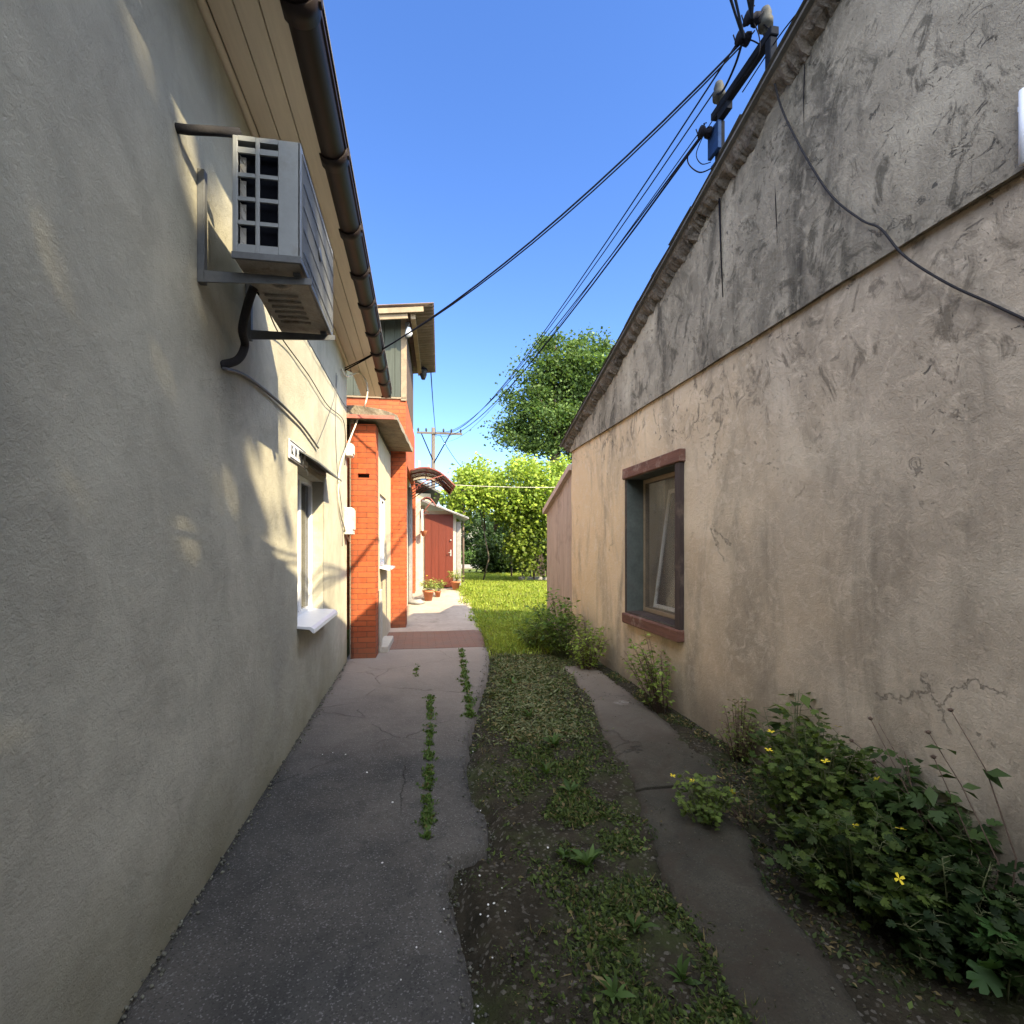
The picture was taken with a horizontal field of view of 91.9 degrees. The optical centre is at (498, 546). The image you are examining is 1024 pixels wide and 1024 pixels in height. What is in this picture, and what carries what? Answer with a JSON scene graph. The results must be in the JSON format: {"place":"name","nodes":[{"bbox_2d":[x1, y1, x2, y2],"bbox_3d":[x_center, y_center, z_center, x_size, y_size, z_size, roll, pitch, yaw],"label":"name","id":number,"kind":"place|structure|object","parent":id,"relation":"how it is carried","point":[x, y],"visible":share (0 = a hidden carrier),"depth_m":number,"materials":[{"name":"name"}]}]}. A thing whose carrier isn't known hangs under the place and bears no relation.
{"place":"outdoors","nodes":[
{"label":"outdoors","id":0,"kind":"place"},
{"bbox_2d":[117,647,488,1023],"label":"path","id":1,"kind":"structure","parent":0,"point":[312,908],"depth_m":2.36,"materials":[{"name":"concrete"}]},
{"bbox_2d":[116,662,346,1023],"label":"wall crumbs","id":2,"kind":"object","parent":1,"relation":"on","point":[127,1007],"depth_m":2.33,"materials":[{"name":"grey concrete"}]},
{"bbox_2d":[412,694,438,839],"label":"crack weeds","id":3,"kind":"object","parent":1,"relation":"on","point":[427,819],"visible":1,"depth_m":3.35,"materials":[{"name":"green plant"}]},
{"bbox_2d":[456,648,477,717],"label":"crack weeds","id":4,"kind":"object","parent":1,"relation":"on","point":[469,713],"visible":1,"depth_m":5.48,"materials":[{"name":"green plant"}]},
{"bbox_2d":[439,646,503,1020],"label":"path crumbs","id":5,"kind":"object","parent":1,"relation":"on","point":[470,950],"visible":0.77,"depth_m":2.42,"materials":[{"name":"grey concrete"}]},
{"bbox_2d":[389,588,480,631],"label":"path","id":6,"kind":"structure","parent":0,"point":[446,610],"depth_m":10.76,"materials":[{"name":"concrete"}]},
{"bbox_2d":[408,599,423,603],"bbox_3d":[-1.944,1.316,11.758,0.351,0.113,0.333,0,0,-39],"label":"doorstep","id":7,"kind":"object","parent":6,"relation":"on","point":[417,601],"visible":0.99,"depth_m":11.65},
{"bbox_2d":[422,590,433,600],"bbox_3d":[-1.708,1.202,12.082,0.298,0.250,0.294,0,0,-9],"label":"flower pot","id":8,"kind":"object","parent":6,"relation":"on","point":[428,595],"visible":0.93,"depth_m":11.99,"materials":[{"name":"ceramic"}]},
{"bbox_2d":[417,575,439,590],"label":"potted plant","id":9,"kind":"object","parent":8,"relation":"in","point":[431,586],"visible":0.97,"depth_m":12.06,"materials":[{"name":"green plant"}]},
{"bbox_2d":[434,591,440,596],"bbox_3d":[-1.532,1.209,12.514,0.179,0.150,0.176,0,0,-9],"label":"flower pot","id":10,"kind":"object","parent":6,"relation":"on","point":[437,593],"visible":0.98,"depth_m":12.46,"materials":[{"name":"ceramic"}]},
{"bbox_2d":[429,579,444,590],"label":"potted plant","id":11,"kind":"object","parent":10,"relation":"in","point":[439,584],"visible":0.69,"depth_m":12.52,"materials":[{"name":"green plant"}]},
{"bbox_2d":[450,581,460,589],"bbox_3d":[-1.171,1.078,13.584,0.286,0.240,0.282,0,0,-9],"label":"flower pot","id":12,"kind":"object","parent":6,"relation":"on","point":[455,584],"visible":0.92,"depth_m":13.49,"materials":[{"name":"ceramic"}]},
{"bbox_2d":[446,570,464,580],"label":"potted plant","id":13,"kind":"object","parent":12,"relation":"in","point":[455,575],"visible":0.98,"depth_m":13.54,"materials":[{"name":"green plant"}]},
{"bbox_2d":[387,630,484,649],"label":"brick paving","id":14,"kind":"structure","parent":0,"point":[437,639],"depth_m":8.40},
{"bbox_2d":[460,485,554,487],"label":"garden wire","id":15,"kind":"object","parent":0,"point":[519,487],"visible":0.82,"depth_m":13.83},
{"bbox_2d":[323,0,802,530],"label":"sky","id":16,"kind":"structure","parent":0,"point":[472,126],"materials":[{"name":"blue"}]},
{"bbox_2d":[347,569,1023,1023],"bbox_3d":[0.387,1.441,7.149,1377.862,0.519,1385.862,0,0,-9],"label":"ground","id":17,"kind":"structure","parent":0,"point":[523,907],"depth_m":2.17,"materials":[{"name":"soil"}]},
{"bbox_2d":[0,0,391,1023],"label":"rendered house","id":18,"kind":"structure","parent":17,"relation":"on","point":[172,606],"depth_m":1.82,"materials":[{"name":"grey paint"}]},
{"bbox_2d":[175,122,241,137],"bbox_3d":[-1.254,-1.797,2.126,0.285,0.153,0.071,0,0,-40],"label":"pipe sleeve","id":19,"kind":"object","parent":18,"relation":"attached to","point":[202,130],"visible":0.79,"depth_m":2.12,"materials":[{"name":"black plastic"}]},
{"bbox_2d":[220,285,257,367],"bbox_3d":[-1.331,-1.085,2.505,0.165,0.370,0.344,0,0,-34],"label":"insulated hose","id":20,"kind":"object","parent":18,"relation":"attached to","point":[238,358],"visible":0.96,"depth_m":2.52,"materials":[{"name":"black plastic"}]},
{"bbox_2d":[197,135,335,341],"bbox_3d":[-1.170,-1.505,2.597,0.499,0.610,0.844,0,0,-9],"label":"air conditioner","id":21,"kind":"object","parent":18,"relation":"attached to","point":[282,253],"visible":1,"depth_m":2.25,"materials":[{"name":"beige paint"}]},
{"bbox_2d":[221,367,318,448],"bbox_3d":[-1.566,-0.954,3.652,0.031,0.150,2.389,0,0,-9],"label":"grey conduit","id":22,"kind":"object","parent":18,"relation":"attached to","point":[249,378],"visible":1,"depth_m":3.23,"materials":[{"name":"plastic"}]},
{"bbox_2d":[288,438,305,468],"bbox_3d":[-1.641,-0.750,4.051,0.018,0.150,0.535,0,0,-9],"label":"number plate","id":23,"kind":"object","parent":18,"relation":"attached to","point":[295,455],"visible":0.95,"depth_m":3.95,"materials":[{"name":"white plastic"}]},
{"bbox_2d":[257,292,345,464],"bbox_3d":[-1.685,-1.351,4.528,0.141,0.566,4.227,0,0,-11],"label":"thin cable","id":24,"kind":"object","parent":18,"relation":"attached to","point":[308,375],"visible":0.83,"depth_m":4.34,"materials":[{"name":"rubber"}]},
{"bbox_2d":[301,459,307,475],"bbox_3d":[-1.656,-0.668,4.240,0.055,0.130,0.170,0,0,-9],"label":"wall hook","id":25,"kind":"object","parent":18,"relation":"attached to","point":[304,463],"depth_m":4.22,"materials":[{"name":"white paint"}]},
{"bbox_2d":[297,450,341,632],"bbox_3d":[-1.755,-0.046,4.683,0.342,1.532,1.240,0,0,-9],"label":"window","id":26,"kind":"structure","parent":18,"relation":"in","point":[308,618],"depth_m":4.87,"materials":[{"name":"white plastic"}]},
{"bbox_2d":[335,381,342,545],"bbox_3d":[-1.954,-1.022,6.072,0.008,2.044,0.547,0,0,-9],"label":"thin cable","id":27,"kind":"object","parent":18,"relation":"attached to","point":[336,461],"visible":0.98,"depth_m":5.89,"materials":[{"name":"rubber"}]},
{"bbox_2d":[344,507,355,534],"bbox_3d":[-2.014,-0.335,6.710,0.122,0.360,0.260,0,0,-9],"label":"meter box","id":28,"kind":"object","parent":18,"relation":"attached to","point":[350,519],"visible":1,"depth_m":6.59,"materials":[{"name":"white paint"}]},
{"bbox_2d":[346,443,354,457],"bbox_3d":[-2.025,-1.301,6.748,0.112,0.170,0.180,0,0,-9],"label":"junction box","id":29,"kind":"object","parent":18,"relation":"attached to","point":[350,451],"visible":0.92,"depth_m":6.66,"materials":[{"name":"white paint"}]},
{"bbox_2d":[337,368,367,542],"bbox_3d":[-1.917,-1.268,6.614,0.272,2.459,1.187,0,0,-9],"label":"cream cable","id":30,"kind":"object","parent":18,"relation":"attached to","point":[361,374],"visible":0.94,"depth_m":6.42,"materials":[{"name":"plastic"}]},
{"bbox_2d":[345,45,739,370],"bbox_3d":[0.060,-3.438,5.540,4.816,2.159,0.018,0,0,28],"label":"service wire","id":31,"kind":"object","parent":18,"relation":"attached to","point":[636,146],"visible":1,"depth_m":5.12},
{"bbox_2d":[345,44,743,367],"bbox_3d":[0.060,-3.439,5.540,4.814,2.096,0.014,0,0,28],"label":"service wire","id":32,"kind":"object","parent":18,"relation":"attached to","point":[660,127],"visible":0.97,"depth_m":5.09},
{"bbox_2d":[346,405,412,658],"bbox_3d":[-2.034,-0.153,8.167,1.105,3.705,2.644,0,0,-7],"label":"brick porch","id":33,"kind":"object","parent":17,"relation":"on","point":[378,436],"visible":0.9,"depth_m":7.03,"materials":[{"name":"brick"}]},
{"bbox_2d":[380,496,394,570],"bbox_3d":[-1.866,-0.220,8.167,0.230,1.200,1.020,0,0,-7],"label":"window","id":34,"kind":"structure","parent":33,"relation":"in","point":[386,567],"depth_m":8.15,"materials":[{"name":"white plastic"}]},
{"bbox_2d":[347,302,435,628],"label":"two storey house","id":35,"kind":"structure","parent":17,"relation":"on","point":[409,357],"depth_m":9.54,"materials":[{"name":"orange brick"}]},
{"bbox_2d":[405,322,411,337],"bbox_3d":[-1.706,-4.135,9.430,0.140,0.330,0.218,0,0,-9],"label":"wall lamp","id":36,"kind":"object","parent":35,"relation":"attached to","point":[407,327],"visible":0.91,"depth_m":9.38,"materials":[{"name":"glass"}]},
{"bbox_2d":[420,366,427,379],"bbox_3d":[-1.845,-4.351,12.161,0.220,0.510,0.220,0,0,-9],"label":"hanging lantern","id":37,"kind":"object","parent":35,"relation":"hanging from","point":[423,373],"visible":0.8,"depth_m":12.10,"materials":[{"name":"metal"}]},
{"bbox_2d":[410,467,454,498],"bbox_3d":[-1.543,-1.430,11.500,0.974,0.537,1.832,0,0,-9],"label":"arched canopy","id":38,"kind":"object","parent":35,"relation":"attached to","point":[443,481],"visible":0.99,"depth_m":11.23,"materials":[{"name":"brown"}]},
{"bbox_2d":[411,461,441,504],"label":"neighbour house","id":39,"kind":"structure","parent":17,"relation":"on","point":[430,493],"depth_m":19.06,"materials":[{"name":"beige paint"}]},
{"bbox_2d":[417,427,461,486],"bbox_3d":[-3.777,-2.995,31.791,2.900,9.189,0.360,0,0,-9],"label":"utility pole","id":40,"kind":"object","parent":17,"relation":"on","point":[432,453],"visible":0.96,"depth_m":31.63,"materials":[{"name":"paint"}]},
{"bbox_2d":[435,138,701,435],"bbox_3d":[-1.036,-5.636,18.377,0.024,3.226,27.452,0,0,-13],"label":"overhead wire","id":41,"kind":"object","parent":40,"relation":"attached to","point":[673,175],"visible":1,"depth_m":6.97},
{"bbox_2d":[447,135,696,441],"bbox_3d":[-0.602,-5.494,18.445,0.012,2.501,27.400,0,0,-11],"label":"overhead wire","id":42,"kind":"object","parent":40,"relation":"attached to","point":[615,248],"visible":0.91,"depth_m":6.48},
{"bbox_2d":[450,92,713,431],"bbox_3d":[-0.647,-5.950,18.411,0.016,2.792,27.470,0,0,-12],"label":"overhead wire","id":43,"kind":"object","parent":40,"relation":"attached to","point":[622,225],"visible":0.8,"depth_m":6.83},
{"bbox_2d":[444,46,735,433],"bbox_3d":[-0.772,-5.850,18.113,0.018,2.893,28.024,0,0,-12],"label":"overhead wire","id":44,"kind":"object","parent":40,"relation":"attached to","point":[623,215],"visible":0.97,"depth_m":6.39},
{"bbox_2d":[416,498,468,589],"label":"outbuilding","id":45,"kind":"structure","parent":17,"relation":"on","point":[438,550],"depth_m":13.95,"materials":[{"name":"paint"}]},
{"bbox_2d":[421,497,435,514],"bbox_3d":[-1.947,-1.083,13.765,0.444,0.557,0.332,0,0,-9],"label":"arched canopy","id":46,"kind":"object","parent":45,"relation":"attached to","point":[430,499],"visible":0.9,"depth_m":13.62,"materials":[{"name":"brown"}]},
{"bbox_2d":[425,514,452,586],"bbox_3d":[-1.672,0.131,13.943,0.800,2.062,0.125,0,0,-9],"label":"door","id":47,"kind":"structure","parent":45,"relation":"in","point":[439,527],"depth_m":13.96,"materials":[{"name":"wood"}]},
{"bbox_2d":[443,504,491,519],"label":"distant tree","id":48,"kind":"object","parent":17,"relation":"on","point":[477,514],"visible":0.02,"depth_m":63.75,"materials":[{"name":"green plant"}]},
{"bbox_2d":[461,547,476,563],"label":"garden shrub","id":49,"kind":"object","parent":17,"relation":"on","point":[466,560],"visible":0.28,"depth_m":31.21,"materials":[{"name":"green plant"}]},
{"bbox_2d":[461,513,506,553],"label":"garden shrub","id":50,"kind":"object","parent":17,"relation":"on","point":[478,535],"visible":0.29,"depth_m":32.40,"materials":[{"name":"green plant"}]},
{"bbox_2d":[442,490,546,581],"bbox_3d":[0.239,-0.143,17.029,4.200,3.246,3.235,0,0,-9],"label":"pergola","id":51,"kind":"object","parent":17,"relation":"on","point":[463,534],"visible":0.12,"depth_m":15.59,"materials":[{"name":"wood"}]},
{"bbox_2d":[433,446,570,579],"bbox_3d":[0.437,-1.058,16.643,5.245,4.711,4.075,0,0,-9],"label":"grape vine","id":52,"kind":"object","parent":51,"relation":"on","point":[522,511],"visible":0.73,"depth_m":15.71,"materials":[{"name":"green plant"}]},
{"bbox_2d":[464,531,543,573],"bbox_3d":[0.200,0.389,21.376,3.470,2.220,2.977,0,0,-9],"label":"garden shrub","id":53,"kind":"object","parent":17,"relation":"on","point":[496,565],"visible":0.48,"depth_m":20.77,"materials":[{"name":"green plant"}]},
{"bbox_2d":[490,522,519,537],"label":"garden shrub","id":54,"kind":"object","parent":17,"relation":"on","point":[500,530],"visible":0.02,"depth_m":32.10,"materials":[{"name":"green plant"}]},
{"bbox_2d":[454,572,575,658],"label":"sunlit grass","id":55,"kind":"structure","parent":17,"relation":"on","point":[518,595],"depth_m":11.64,"materials":[{"name":"green plant"}]},
{"bbox_2d":[518,576,546,579],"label":"garden kerb","id":56,"kind":"structure","parent":17,"relation":"on","point":[536,578],"depth_m":16.65,"materials":[{"name":"concrete"}]},
{"bbox_2d":[522,547,546,576],"bbox_3d":[1.426,0.571,17.828,1.194,1.127,0.070,0,0,-9],"label":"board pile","id":57,"kind":"object","parent":17,"relation":"on","point":[539,566],"visible":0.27,"depth_m":17.80,"materials":[{"name":"grey wood"}]},
{"bbox_2d":[510,616,560,648],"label":"wild shrub","id":58,"kind":"object","parent":17,"relation":"on","point":[522,633],"visible":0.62,"depth_m":7.77,"materials":[{"name":"green plant"}]},
{"bbox_2d":[470,644,613,747],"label":"cut grass","id":59,"kind":"structure","parent":17,"relation":"on","point":[523,682],"depth_m":5.18,"materials":[{"name":"green plant"}]},
{"bbox_2d":[469,323,616,465],"bbox_3d":[4.770,-8.128,39.017,13.947,19.228,8.466,0,0,-9],"label":"ash tree","id":60,"kind":"object","parent":17,"relation":"on","point":[557,393],"visible":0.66,"depth_m":37.54,"materials":[{"name":"green plant"}]},
{"bbox_2d":[540,761,557,773],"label":"rosette weed","id":61,"kind":"object","parent":17,"relation":"on","point":[546,769],"visible":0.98,"depth_m":3.51,"materials":[{"name":"green plant"}]},
{"bbox_2d":[522,587,583,657],"bbox_3d":[0.818,1.132,7.401,0.870,1.003,0.960,0,0,-32],"label":"wild shrub","id":62,"kind":"object","parent":17,"relation":"on","point":[560,622],"visible":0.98,"depth_m":7.25,"materials":[{"name":"green plant"}]},
{"bbox_2d":[541,733,564,745],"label":"rosette weed","id":63,"kind":"object","parent":17,"relation":"on","point":[554,740],"visible":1,"depth_m":4.02,"materials":[{"name":"green plant"}]},
{"bbox_2d":[542,464,571,638],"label":"boundary wall","id":64,"kind":"structure","parent":17,"relation":"on","point":[557,509],"depth_m":8.95,"materials":[{"name":"paint"}]},
{"bbox_2d":[449,656,664,1023],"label":"moss tufts","id":65,"kind":"object","parent":17,"relation":"on","point":[548,987],"visible":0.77,"depth_m":1.98,"materials":[{"name":"green plant"}]},
{"bbox_2d":[553,847,575,858],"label":"rosette weed","id":66,"kind":"object","parent":17,"relation":"on","point":[561,852],"visible":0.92,"depth_m":2.57,"materials":[{"name":"green plant"}]},
{"bbox_2d":[559,778,579,794],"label":"rosette weed","id":67,"kind":"object","parent":17,"relation":"on","point":[566,786],"visible":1,"depth_m":3.27,"materials":[{"name":"green plant"}]},
{"bbox_2d":[564,844,603,873],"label":"rosette weed","id":68,"kind":"object","parent":17,"relation":"on","point":[587,857],"visible":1,"depth_m":2.51,"materials":[{"name":"green plant"}]},
{"bbox_2d":[566,616,608,669],"bbox_3d":[1.135,1.300,6.504,0.602,0.710,0.631,0,0,45],"label":"wild shrub","id":69,"kind":"object","parent":17,"relation":"on","point":[589,659],"visible":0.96,"depth_m":6.46,"materials":[{"name":"green plant"}]},
{"bbox_2d":[593,971,636,1003],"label":"rosette weed","id":70,"kind":"object","parent":17,"relation":"on","point":[610,986],"visible":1,"depth_m":1.79,"materials":[{"name":"green plant"}]},
{"bbox_2d":[621,911,659,933],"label":"rosette weed","id":71,"kind":"object","parent":17,"relation":"on","point":[637,920],"visible":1,"depth_m":2.09,"materials":[{"name":"green plant"}]},
{"bbox_2d":[481,650,808,1023],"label":"grass","id":72,"kind":"structure","parent":17,"relation":"on","point":[617,886],"depth_m":2.34,"materials":[{"name":"green plant"}]},
{"bbox_2d":[565,666,727,791],"bbox_3d":[1.246,1.661,4.987,0.762,0.118,3.392,0,0,-1],"label":"concrete strip","id":73,"kind":"object","parent":17,"relation":"on","point":[639,719],"visible":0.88,"depth_m":4.11,"materials":[{"name":"concrete"}]},
{"bbox_2d":[622,632,676,713],"bbox_3d":[1.507,1.245,4.915,0.543,0.800,0.517,0,0,37],"label":"wild shrub","id":74,"kind":"object","parent":17,"relation":"on","point":[649,684],"visible":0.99,"depth_m":4.85,"materials":[{"name":"green plant"}]},
{"bbox_2d":[664,952,702,984],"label":"rosette weed","id":75,"kind":"object","parent":17,"relation":"on","point":[681,970],"visible":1,"depth_m":1.86,"materials":[{"name":"green plant"}]},
{"bbox_2d":[457,673,955,1017],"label":"leaf litter","id":76,"kind":"object","parent":17,"relation":"on","point":[619,864],"visible":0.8,"depth_m":2.36,"materials":[{"name":"plant"}]},
{"bbox_2d":[469,647,969,1023],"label":"ground weeds","id":77,"kind":"object","parent":17,"relation":"on","point":[734,1011],"visible":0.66,"depth_m":2.29,"materials":[{"name":"green plant"}]},
{"bbox_2d":[450,650,1011,1023],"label":"soil crumbs","id":78,"kind":"object","parent":17,"relation":"on","point":[779,962],"visible":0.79,"depth_m":2.12,"materials":[{"name":"brown soil"}]},
{"bbox_2d":[714,697,762,763],"bbox_3d":[1.838,1.396,3.742,0.346,0.498,0.351,0,0,37],"label":"wild shrub","id":79,"kind":"object","parent":17,"relation":"on","point":[748,741],"visible":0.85,"depth_m":3.72,"materials":[{"name":"green plant"}]},
{"bbox_2d":[721,788,779,829],"bbox_3d":[1.481,1.565,2.920,0.421,0.160,0.335,0,0,-9],"label":"wild shrub","id":80,"kind":"object","parent":17,"relation":"on","point":[743,816],"visible":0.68,"depth_m":2.91,"materials":[{"name":"green plant"}]},
{"bbox_2d":[636,784,865,1023],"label":"concrete strip","id":81,"kind":"object","parent":17,"relation":"on","point":[724,877],"visible":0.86,"depth_m":2.11,"materials":[{"name":"concrete"}]},
{"bbox_2d":[667,771,739,830],"bbox_3d":[1.199,1.479,2.910,0.384,0.324,0.389,0,0,-30],"label":"celandine","id":82,"kind":"object","parent":81,"relation":"on","point":[711,812],"visible":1,"depth_m":2.87,"materials":[{"name":"green plant"}]},
{"bbox_2d":[560,649,943,977],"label":"leaf litter","id":83,"kind":"object","parent":17,"relation":"on","point":[690,734],"visible":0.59,"depth_m":4.19,"materials":[{"name":"plant"}]},
{"bbox_2d":[745,692,821,791],"bbox_3d":[1.945,1.284,3.218,0.495,0.722,0.564,0,0,-9],"label":"wild shrub","id":84,"kind":"object","parent":17,"relation":"on","point":[805,700],"visible":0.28,"depth_m":3.22,"materials":[{"name":"green plant"}]},
{"bbox_2d":[559,0,1023,906],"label":"gabled house","id":85,"kind":"structure","parent":17,"relation":"on","point":[793,442],"depth_m":2.92,"materials":[{"name":"paint"}]},
{"bbox_2d":[622,448,685,641],"bbox_3d":[1.958,-0.010,5.413,0.758,2.380,1.960,0,0,-9],"label":"window","id":86,"kind":"structure","parent":85,"relation":"in","point":[669,467],"depth_m":5.66,"materials":[{"name":"brown wood"}]},
{"bbox_2d":[708,4,778,166],"bbox_3d":[2.272,-3.666,4.668,0.132,2.038,0.890,0,0,-9],"label":"roof mast","id":87,"kind":"object","parent":85,"relation":"on","point":[716,140],"visible":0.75,"depth_m":4.72,"materials":[{"name":"metal"}]},
{"bbox_2d":[695,122,713,139],"bbox_3d":[2.102,-4.192,5.010,0.168,0.110,0.157,0,0,39],"label":"wire insulator","id":88,"kind":"object","parent":87,"relation":"attached to","point":[704,132],"visible":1,"depth_m":4.98,"materials":[{"name":"ceramic"}]},
{"bbox_2d":[438,138,698,431],"bbox_3d":[-0.928,-5.779,18.394,0.018,3.235,27.436,0,0,-13],"label":"overhead wire","id":89,"kind":"object","parent":88,"relation":"attached to","point":[602,266],"visible":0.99,"depth_m":7.11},
{"bbox_2d":[707,22,760,127],"bbox_3d":[2.186,-4.387,4.645,0.081,0.400,0.761,0,0,-9],"label":"jumper wire","id":90,"kind":"object","parent":88,"relation":"attached to","point":[745,74],"visible":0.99,"depth_m":4.43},
{"bbox_2d":[717,44,741,94],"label":"jumper wire","id":91,"kind":"object","parent":87,"relation":"attached to","point":[729,78],"visible":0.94,"depth_m":4.63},
{"bbox_2d":[733,30,754,47],"bbox_3d":[2.196,-4.532,4.415,0.168,0.110,0.157,0,0,39],"label":"wire insulator","id":92,"kind":"object","parent":87,"relation":"attached to","point":[738,40],"visible":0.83,"depth_m":4.40,"materials":[{"name":"ceramic"}]},
{"bbox_2d":[729,0,742,38],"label":"feeder wire","id":93,"kind":"object","parent":92,"relation":"attached to","point":[734,11],"visible":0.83,"depth_m":3.62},
{"bbox_2d":[734,0,744,38],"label":"feeder wire","id":94,"kind":"object","parent":92,"relation":"attached to","point":[739,16],"visible":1,"depth_m":3.70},
{"bbox_2d":[741,5,763,28],"bbox_3d":[2.214,-4.586,4.301,0.168,0.110,0.157,0,0,39],"label":"wire insulator","id":95,"kind":"object","parent":87,"relation":"attached to","point":[747,20],"visible":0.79,"depth_m":4.28,"materials":[{"name":"ceramic"}]},
{"bbox_2d":[742,15,794,92],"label":"roof wire","id":96,"kind":"object","parent":87,"relation":"attached to","point":[764,57],"visible":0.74,"depth_m":4.34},
{"bbox_2d":[774,83,1023,320],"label":"slack cable","id":97,"kind":"object","parent":85,"relation":"attached to","point":[888,237],"visible":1,"depth_m":2.60,"materials":[{"name":"black plastic"}]},
{"bbox_2d":[1018,87,1023,166],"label":"white pipe","id":98,"kind":"object","parent":85,"relation":"attached to","point":[1020,127],"visible":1,"depth_m":2.02,"materials":[{"name":"plastic"}]},
{"bbox_2d":[579,662,1021,1009],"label":"wall foot weeds","id":99,"kind":"object","parent":17,"relation":"on","point":[872,951],"depth_m":2.21,"materials":[{"name":"green plant"}]},
{"bbox_2d":[739,702,883,846],"bbox_3d":[1.725,1.262,2.692,0.723,0.723,0.621,0,0,-31],"label":"celandine","id":100,"kind":"object","parent":17,"relation":"on","point":[810,776],"visible":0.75,"depth_m":2.63,"materials":[{"name":"green plant"}]},
{"bbox_2d":[757,795,987,933],"bbox_3d":[1.630,1.402,2.232,0.814,0.479,0.753,0,0,-9],"label":"celandine","id":101,"kind":"object","parent":17,"relation":"on","point":[852,872],"visible":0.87,"depth_m":2.17,"materials":[{"name":"green plant"}]},
{"bbox_2d":[844,757,1003,881],"bbox_3d":[1.951,1.351,2.325,0.613,0.542,0.626,0,0,45],"label":"celandine","id":102,"kind":"object","parent":17,"relation":"on","point":[913,825],"visible":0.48,"depth_m":2.24,"materials":[{"name":"green plant"}]},
{"bbox_2d":[849,708,1016,898],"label":"avens","id":103,"kind":"object","parent":17,"relation":"on","point":[993,775],"visible":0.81,"depth_m":2.16,"materials":[{"name":"green plant"}]},
{"bbox_2d":[845,833,1023,999],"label":"celandine","id":104,"kind":"object","parent":17,"relation":"on","point":[947,933],"visible":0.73,"depth_m":1.85,"materials":[{"name":"green plant"}]},
{"bbox_2d":[966,888,1023,1004],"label":"lobed plant","id":105,"kind":"object","parent":17,"relation":"on","point":[984,977],"visible":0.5,"depth_m":1.71,"materials":[{"name":"green plant"}]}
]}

